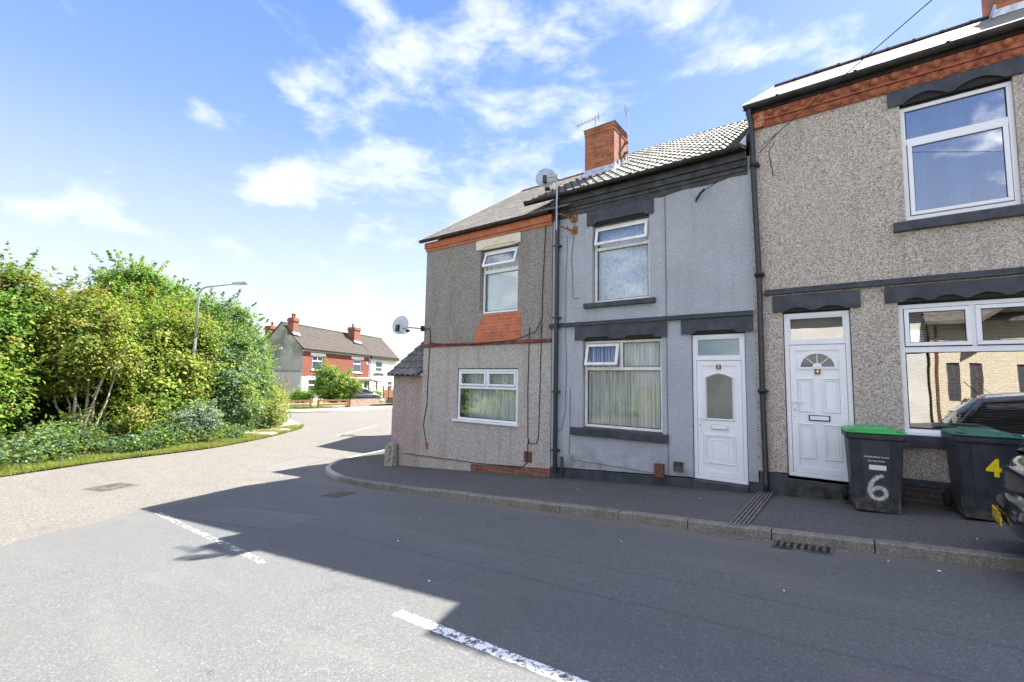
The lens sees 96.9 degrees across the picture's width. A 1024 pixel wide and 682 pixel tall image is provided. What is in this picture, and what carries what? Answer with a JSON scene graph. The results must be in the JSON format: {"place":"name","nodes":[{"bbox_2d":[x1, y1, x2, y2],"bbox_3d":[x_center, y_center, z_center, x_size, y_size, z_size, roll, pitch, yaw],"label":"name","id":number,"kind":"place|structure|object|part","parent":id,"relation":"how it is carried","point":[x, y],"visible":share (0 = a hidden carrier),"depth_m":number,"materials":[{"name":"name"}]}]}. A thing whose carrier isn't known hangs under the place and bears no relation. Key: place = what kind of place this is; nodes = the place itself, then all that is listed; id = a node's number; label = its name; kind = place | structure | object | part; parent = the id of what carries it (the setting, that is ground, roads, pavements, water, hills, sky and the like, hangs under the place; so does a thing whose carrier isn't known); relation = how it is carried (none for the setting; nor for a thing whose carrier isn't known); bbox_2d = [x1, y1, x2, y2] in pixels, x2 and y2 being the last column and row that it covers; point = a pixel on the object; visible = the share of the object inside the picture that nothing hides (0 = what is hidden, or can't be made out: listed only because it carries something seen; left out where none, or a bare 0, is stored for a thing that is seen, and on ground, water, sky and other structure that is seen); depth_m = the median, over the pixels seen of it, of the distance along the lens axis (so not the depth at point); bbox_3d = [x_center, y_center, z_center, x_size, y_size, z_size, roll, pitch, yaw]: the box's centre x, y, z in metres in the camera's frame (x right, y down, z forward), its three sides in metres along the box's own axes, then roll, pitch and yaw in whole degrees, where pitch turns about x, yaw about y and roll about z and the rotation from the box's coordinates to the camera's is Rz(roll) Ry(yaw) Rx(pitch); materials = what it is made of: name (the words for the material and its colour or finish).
{"place":"outdoors","nodes":[
{"label":"outdoors","id":0,"kind":"place"},
{"bbox_2d":[245,419,297,434],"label":"side pavement","id":1,"kind":"structure","parent":0,"point":[289,422],"depth_m":21.87,"materials":[{"name":"beige concrete"}]},
{"bbox_2d":[286,405,391,410],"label":"pavement","id":2,"kind":"structure","parent":0,"point":[355,408],"depth_m":39.16,"materials":[{"name":"grey concrete"}]},
{"bbox_2d":[290,401,391,408],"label":"garden ground","id":3,"kind":"structure","parent":0,"point":[332,407],"depth_m":45.25,"materials":[{"name":"soil"}]},
{"bbox_2d":[286,385,317,403],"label":"garden shrub","id":4,"kind":"object","parent":3,"relation":"on","point":[300,395],"visible":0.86,"depth_m":42.31,"materials":[{"name":"green plant"}]},
{"bbox_2d":[287,401,346,408],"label":"lawn grass","id":5,"kind":"structure","parent":3,"relation":"on","point":[304,407],"depth_m":38.18,"materials":[{"name":"green plant"}]},
{"bbox_2d":[295,403,344,406],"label":"boundary wall","id":6,"kind":"structure","parent":3,"relation":"on","point":[314,404],"depth_m":40.07,"materials":[{"name":"brick"}]},
{"bbox_2d":[264,313,377,401],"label":"semi detached house","id":7,"kind":"structure","parent":3,"relation":"on","point":[302,352],"depth_m":47.69,"materials":[{"name":"brick"}]},
{"bbox_2d":[308,379,315,396],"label":"window","id":8,"kind":"structure","parent":7,"relation":"in","point":[309,380],"depth_m":47.09,"materials":[{"name":"white plastic"}]},
{"bbox_2d":[311,356,322,370],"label":"window","id":9,"kind":"structure","parent":7,"relation":"in","point":[315,358],"depth_m":48.00,"materials":[{"name":"white plastic"}]},
{"bbox_2d":[352,359,361,373],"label":"window","id":10,"kind":"structure","parent":7,"relation":"in","point":[356,363],"depth_m":55.00,"materials":[{"name":"white plastic"}]},
{"bbox_2d":[317,399,348,407],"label":"rail fence","id":11,"kind":"object","parent":3,"relation":"on","point":[347,403],"visible":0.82,"depth_m":40.04,"materials":[{"name":"brown wood"}]},
{"bbox_2d":[308,358,363,402],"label":"garden tree","id":12,"kind":"object","parent":3,"relation":"on","point":[328,386],"visible":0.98,"depth_m":41.86,"materials":[{"name":"green plant"}]},
{"bbox_2d":[346,388,380,398],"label":"parked car","id":13,"kind":"object","parent":3,"relation":"on","point":[365,393],"visible":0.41,"depth_m":44.96,"materials":[{"name":"metal"}]},
{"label":"windows","id":14,"kind":"part","parent":13,"relation":"part of","materials":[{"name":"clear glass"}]},
{"bbox_2d":[349,397,392,406],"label":"garden wall","id":15,"kind":"structure","parent":3,"relation":"on","point":[362,402],"depth_m":44.28,"materials":[{"name":"brick"}]},
{"bbox_2d":[369,387,385,397],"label":"garden shrub","id":16,"kind":"object","parent":3,"relation":"on","point":[376,391],"visible":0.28,"depth_m":49.52,"materials":[{"name":"green plant"}]},
{"bbox_2d":[360,334,398,396],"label":"end house","id":17,"kind":"structure","parent":3,"relation":"on","point":[384,358],"depth_m":60.72,"materials":[{"name":"white paint"}]},
{"bbox_2d":[373,381,383,385],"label":"window","id":18,"kind":"structure","parent":17,"relation":"in","point":[379,383],"depth_m":59.76,"materials":[{"name":"white plastic"}]},
{"bbox_2d":[375,361,382,372],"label":"window","id":19,"kind":"structure","parent":17,"relation":"in","point":[378,363],"depth_m":59.77,"materials":[{"name":"white plastic"}]},
{"bbox_2d":[387,381,391,389],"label":"front door","id":20,"kind":"structure","parent":17,"relation":"in","point":[389,383],"depth_m":62.46,"materials":[{"name":"white plastic"}]},
{"bbox_2d":[383,386,392,397],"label":"fence panel","id":21,"kind":"object","parent":3,"relation":"on","point":[388,392],"visible":0.37,"depth_m":57.94,"materials":[{"name":"orange wood"}]},
{"bbox_2d":[0,0,981,363],"label":"sky","id":22,"kind":"structure","parent":0,"point":[301,152],"materials":[{"name":"blue"}]},
{"bbox_2d":[0,408,1023,681],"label":"road","id":23,"kind":"structure","parent":0,"point":[258,560],"depth_m":4.03,"materials":[{"name":"grey asphalt"}]},
{"bbox_2d":[83,482,138,491],"bbox_3d":[-8.992,3.284,10.198,0.760,0.049,0.760,-1,-5,22],"label":"manhole cover","id":24,"kind":"object","parent":23,"relation":"on","point":[109,487],"visible":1,"depth_m":10.13,"materials":[{"name":"metal"}]},
{"bbox_2d":[284,407,391,412],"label":"kerb","id":25,"kind":"structure","parent":23,"relation":"on","point":[337,410],"depth_m":36.72,"materials":[{"name":"concrete"}]},
{"bbox_2d":[320,491,357,497],"bbox_3d":[-3.387,3.007,8.883,0.520,0.070,0.520,-2,-6,31],"label":"manhole cover","id":26,"kind":"object","parent":23,"relation":"on","point":[338,494],"visible":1,"depth_m":8.83,"materials":[{"name":"grey metal"}]},
{"bbox_2d":[377,479,981,571],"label":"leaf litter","id":27,"kind":"object","parent":23,"relation":"on","point":[741,537],"visible":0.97,"depth_m":5.20,"materials":[{"name":"brown plant"}]},
{"bbox_2d":[771,540,834,555],"bbox_3d":[3.101,2.217,4.849,0.560,0.075,0.270,-3,-6,36],"label":"road gully","id":28,"kind":"object","parent":23,"relation":"on","point":[808,548],"visible":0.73,"depth_m":4.83,"materials":[{"name":"metal"}]},
{"bbox_2d":[992,443,1023,539],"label":"parked car","id":29,"kind":"object","parent":23,"relation":"on","point":[1008,508],"visible":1,"depth_m":4.05,"materials":[{"name":"black metal"}]},
{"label":"windows","id":30,"kind":"part","parent":29,"relation":"part of","materials":[{"name":"black glass"}]},
{"bbox_2d":[331,451,1023,555],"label":"pavement","id":31,"kind":"structure","parent":0,"point":[948,527],"depth_m":6.46,"materials":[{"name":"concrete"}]},
{"bbox_2d":[384,442,396,465],"bbox_3d":[-3.276,3.115,12.267,0.319,0.730,0.210,-3,-6,36],"label":"concrete post","id":32,"kind":"object","parent":31,"relation":"on","point":[390,457],"visible":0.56,"depth_m":12.20,"materials":[{"name":"grey concrete"}]},
{"bbox_2d":[728,491,773,526],"bbox_3d":[3.328,2.276,6.248,0.204,0.030,2.192,-3,-6,37],"label":"drain channel","id":33,"kind":"object","parent":31,"relation":"on","point":[748,512],"visible":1,"depth_m":6.03,"materials":[{"name":"metal"}]},
{"bbox_2d":[841,424,906,514],"bbox_3d":[4.803,1.665,6.044,0.643,1.059,0.812,-2,-6,31],"label":"wheelie bin","id":34,"kind":"object","parent":31,"relation":"on","point":[874,456],"visible":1,"depth_m":5.79,"materials":[{"name":"plastic"}]},
{"bbox_2d":[940,427,1023,520],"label":"wheelie bin","id":35,"kind":"object","parent":31,"relation":"on","point":[977,458],"visible":0.8,"depth_m":5.28,"materials":[{"name":"plastic"}]},
{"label":"verge","id":36,"kind":"structure","parent":0,"visible":0},
{"bbox_2d":[0,241,76,456],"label":"hawthorn tree","id":37,"kind":"object","parent":36,"relation":"on","point":[14,329],"visible":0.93,"depth_m":13.90,"materials":[{"name":"green plant"}]},
{"bbox_2d":[0,273,137,408],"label":"hawthorn tree","id":38,"kind":"object","parent":36,"relation":"on","point":[72,283],"visible":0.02,"depth_m":17.40,"materials":[{"name":"green plant"}]},
{"bbox_2d":[6,265,177,442],"bbox_3d":[-14.342,0.482,15.560,4.695,6.508,4.199,-3,-6,36],"label":"ash tree","id":39,"kind":"object","parent":36,"relation":"on","point":[86,355],"visible":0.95,"depth_m":15.20,"materials":[{"name":"green plant"}]},
{"bbox_2d":[63,291,201,434],"bbox_3d":[-14.507,0.906,17.579,5.702,5.990,4.382,-3,-6,36],"label":"elder bush","id":40,"kind":"object","parent":36,"relation":"on","point":[150,385],"visible":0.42,"depth_m":17.02,"materials":[{"name":"green plant"}]},
{"bbox_2d":[0,343,273,437],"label":"thicket","id":41,"kind":"object","parent":36,"relation":"on","point":[51,410],"visible":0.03,"depth_m":15.85,"materials":[{"name":"green plant"}]},
{"bbox_2d":[0,400,291,470],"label":"undergrowth","id":42,"kind":"object","parent":36,"relation":"on","point":[47,442],"visible":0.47,"depth_m":14.17,"materials":[{"name":"green plant"}]},
{"bbox_2d":[81,249,216,316],"bbox_3d":[-18.045,-0.080,22.352,6.224,8.699,6.898,-3,-6,36],"label":"sycamore tree","id":43,"kind":"object","parent":36,"relation":"on","point":[141,273],"visible":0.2,"depth_m":21.25,"materials":[{"name":"green plant"}]},
{"bbox_2d":[0,423,303,476],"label":"grass","id":44,"kind":"structure","parent":36,"relation":"on","point":[75,459],"depth_m":13.95,"materials":[{"name":"green plant"}]},
{"bbox_2d":[94,283,219,346],"bbox_3d":[-16.581,0.606,20.689,4.487,7.050,5.056,-3,-6,36],"label":"maple tree","id":45,"kind":"object","parent":36,"relation":"on","point":[157,293],"visible":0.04,"depth_m":20.68,"materials":[{"name":"green plant"}]},
{"bbox_2d":[108,296,231,433],"bbox_3d":[-13.976,1.051,18.826,5.386,5.954,4.124,-8,-11,62],"label":"elder bush","id":46,"kind":"object","parent":36,"relation":"on","point":[207,334],"visible":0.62,"depth_m":18.36,"materials":[{"name":"green plant"}]},
{"bbox_2d":[152,397,232,436],"bbox_3d":[-12.207,2.935,17.172,1.900,1.950,2.464,-3,-6,36],"label":"mugwort plant","id":47,"kind":"object","parent":36,"relation":"on","point":[202,413],"visible":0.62,"depth_m":17.13,"materials":[{"name":"green plant"}]},
{"bbox_2d":[188,281,248,409],"bbox_3d":[-12.001,0.706,18.473,2.068,6.388,0.182,1,-5,0],"label":"street lamp","id":48,"kind":"object","parent":36,"relation":"on","point":[197,312],"visible":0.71,"depth_m":18.62,"materials":[{"name":"grey metal"}]},
{"bbox_2d":[180,312,277,426],"bbox_3d":[-13.167,1.443,20.755,5.008,5.587,4.584,-3,-6,36],"label":"hazel bush","id":49,"kind":"object","parent":36,"relation":"on","point":[234,369],"visible":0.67,"depth_m":20.31,"materials":[{"name":"green plant"}]},
{"bbox_2d":[187,287,275,384],"bbox_3d":[-15.402,0.733,23.178,5.933,7.387,5.354,-3,-6,36],"label":"hawthorn tree","id":50,"kind":"object","parent":36,"relation":"on","point":[234,311],"visible":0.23,"depth_m":23.40,"materials":[{"name":"green plant"}]},
{"bbox_2d":[211,325,281,416],"bbox_3d":[-13.746,1.778,23.230,3.764,5.389,5.241,5,-6,-38],"label":"hazel bush","id":51,"kind":"object","parent":36,"relation":"on","point":[263,383],"visible":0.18,"depth_m":22.87,"materials":[{"name":"green plant"}]},
{"bbox_2d":[240,315,277,381],"bbox_3d":[-15.920,1.600,26.694,4.119,6.272,3.808,-3,-6,36],"label":"rowan tree","id":52,"kind":"object","parent":36,"relation":"on","point":[267,344],"visible":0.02,"depth_m":26.90,"materials":[{"name":"green plant"}]},
{"bbox_2d":[245,372,299,428],"bbox_3d":[-12.811,3.107,23.496,3.256,3.194,5.000,4,-6,-26],"label":"bramble bush","id":53,"kind":"object","parent":36,"relation":"on","point":[279,396],"visible":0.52,"depth_m":22.65,"materials":[{"name":"green plant"}]},
{"bbox_2d":[272,368,293,392],"bbox_3d":[-15.191,3.276,29.112,2.262,3.444,2.342,-3,-6,36],"label":"dead shrub","id":54,"kind":"object","parent":36,"relation":"on","point":[283,386],"visible":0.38,"depth_m":29.10,"materials":[{"name":"grey plant"}]},
{"bbox_2d":[275,381,292,415],"bbox_3d":[-14.611,3.408,26.945,3.385,3.117,5.112,3,-5,-23],"label":"bramble bush","id":55,"kind":"object","parent":36,"relation":"on","point":[282,391],"visible":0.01,"depth_m":27.84,"materials":[{"name":"green plant"}]},
{"bbox_2d":[285,399,311,408],"bbox_3d":[-19.464,4.996,35.136,7.944,1.002,0.794,6,-7,-44],"label":"rail fence","id":56,"kind":"object","parent":36,"relation":"on","point":[310,400],"visible":0.16,"depth_m":37.28,"materials":[{"name":"brown wood"}]},
{"bbox_3d":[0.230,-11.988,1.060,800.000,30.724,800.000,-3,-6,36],"label":"ground","id":57,"kind":"structure","parent":0,"visible":0},
{"bbox_2d":[386,172,595,476],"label":"corner house","id":58,"kind":"structure","parent":57,"relation":"on","point":[471,373],"depth_m":10.95,"materials":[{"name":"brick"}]},
{"bbox_2d":[392,316,423,333],"bbox_3d":[-2.799,-0.418,12.101,0.714,0.504,0.610,-3,-6,36],"label":"satellite dish","id":59,"kind":"object","parent":58,"relation":"attached to","point":[400,324],"visible":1,"depth_m":12.01,"materials":[{"name":"grey metal"}]},
{"bbox_2d":[458,369,518,423],"bbox_3d":[-0.548,1.281,10.745,1.810,1.220,0.205,-3,-6,36],"label":"window","id":60,"kind":"structure","parent":58,"relation":"in","point":[488,394],"depth_m":10.76,"materials":[{"name":"white plastic"}]},
{"bbox_2d":[482,246,518,313],"bbox_3d":[-0.267,-1.440,10.798,1.100,1.540,0.284,-3,-6,36],"label":"window","id":61,"kind":"structure","parent":58,"relation":"in","point":[502,264],"depth_m":10.86,"materials":[{"name":"white plastic"}]},
{"bbox_2d":[523,119,759,492],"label":"terraced house","id":62,"kind":"structure","parent":57,"relation":"on","point":[653,358],"depth_m":8.49,"materials":[{"name":"grey paint"}]},
{"bbox_2d":[535,168,576,234],"bbox_3d":[0.904,-2.944,9.558,0.714,1.400,0.660,-3,-6,36],"label":"satellite dish","id":63,"kind":"object","parent":62,"relation":"attached to","point":[545,176],"visible":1,"depth_m":9.50,"materials":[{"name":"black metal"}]},
{"bbox_2d":[577,112,599,126],"bbox_3d":[1.902,-5.407,11.355,0.550,0.461,0.208,-1,-5,20],"label":"tv aerial","id":64,"kind":"object","parent":62,"relation":"attached to","point":[598,116],"visible":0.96,"depth_m":11.32,"materials":[{"name":"grey metal"}]},
{"bbox_2d":[594,218,649,302],"bbox_3d":[2.177,-1.572,9.004,1.170,1.580,0.250,-3,-6,36],"label":"window","id":65,"kind":"structure","parent":62,"relation":"in","point":[624,257],"depth_m":9.07,"materials":[{"name":"white plastic"}]},
{"bbox_2d":[584,338,662,432],"bbox_3d":[2.135,0.839,8.797,1.590,1.720,0.313,-3,-6,36],"label":"window","id":66,"kind":"structure","parent":62,"relation":"in","point":[623,378],"depth_m":8.86,"materials":[{"name":"white plastic"}]},
{"bbox_2d":[624,106,628,162],"bbox_3d":[2.784,-5.084,11.159,0.096,1.498,0.328,-2,-6,30],"label":"tv aerial","id":67,"kind":"object","parent":62,"relation":"attached to","point":[626,142],"visible":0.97,"depth_m":11.21,"materials":[{"name":"grey metal"}]},
{"bbox_2d":[692,333,748,484],"bbox_3d":[3.514,1.114,7.694,0.835,2.470,0.125,-3,-6,36],"label":"front door","id":68,"kind":"structure","parent":62,"relation":"in","point":[719,384],"depth_m":7.69,"materials":[{"name":"white plastic"}]},
{"bbox_2d":[325,449,1023,572],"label":"kerb","id":69,"kind":"structure","parent":57,"relation":"on","point":[989,559],"depth_m":5.34,"materials":[{"name":"concrete"}]},
{"bbox_2d":[741,0,1023,508],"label":"terraced house","id":70,"kind":"structure","parent":57,"relation":"on","point":[887,200],"depth_m":6.67,"materials":[{"name":"grey paint"}]},
{"bbox_2d":[784,310,853,481],"bbox_3d":[4.662,0.810,6.906,0.840,2.510,0.175,-3,-6,36],"label":"front door","id":71,"kind":"structure","parent":70,"relation":"in","point":[818,402],"depth_m":6.90,"materials":[{"name":"white plastic"}]},
{"bbox_2d":[761,0,931,146],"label":"overhead wire","id":72,"kind":"object","parent":70,"relation":"attached to","point":[852,68],"visible":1,"depth_m":5.83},
{"bbox_2d":[900,81,1020,220],"bbox_3d":[6.143,-2.538,6.308,1.120,1.660,0.351,-3,-6,36],"label":"window","id":73,"kind":"structure","parent":70,"relation":"in","point":[1003,181],"depth_m":6.27,"materials":[{"name":"white plastic"}]},
{"bbox_2d":[898,297,1023,435],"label":"window","id":74,"kind":"structure","parent":70,"relation":"in","point":[973,326],"depth_m":6.06,"materials":[{"name":"white plastic"}]}
]}

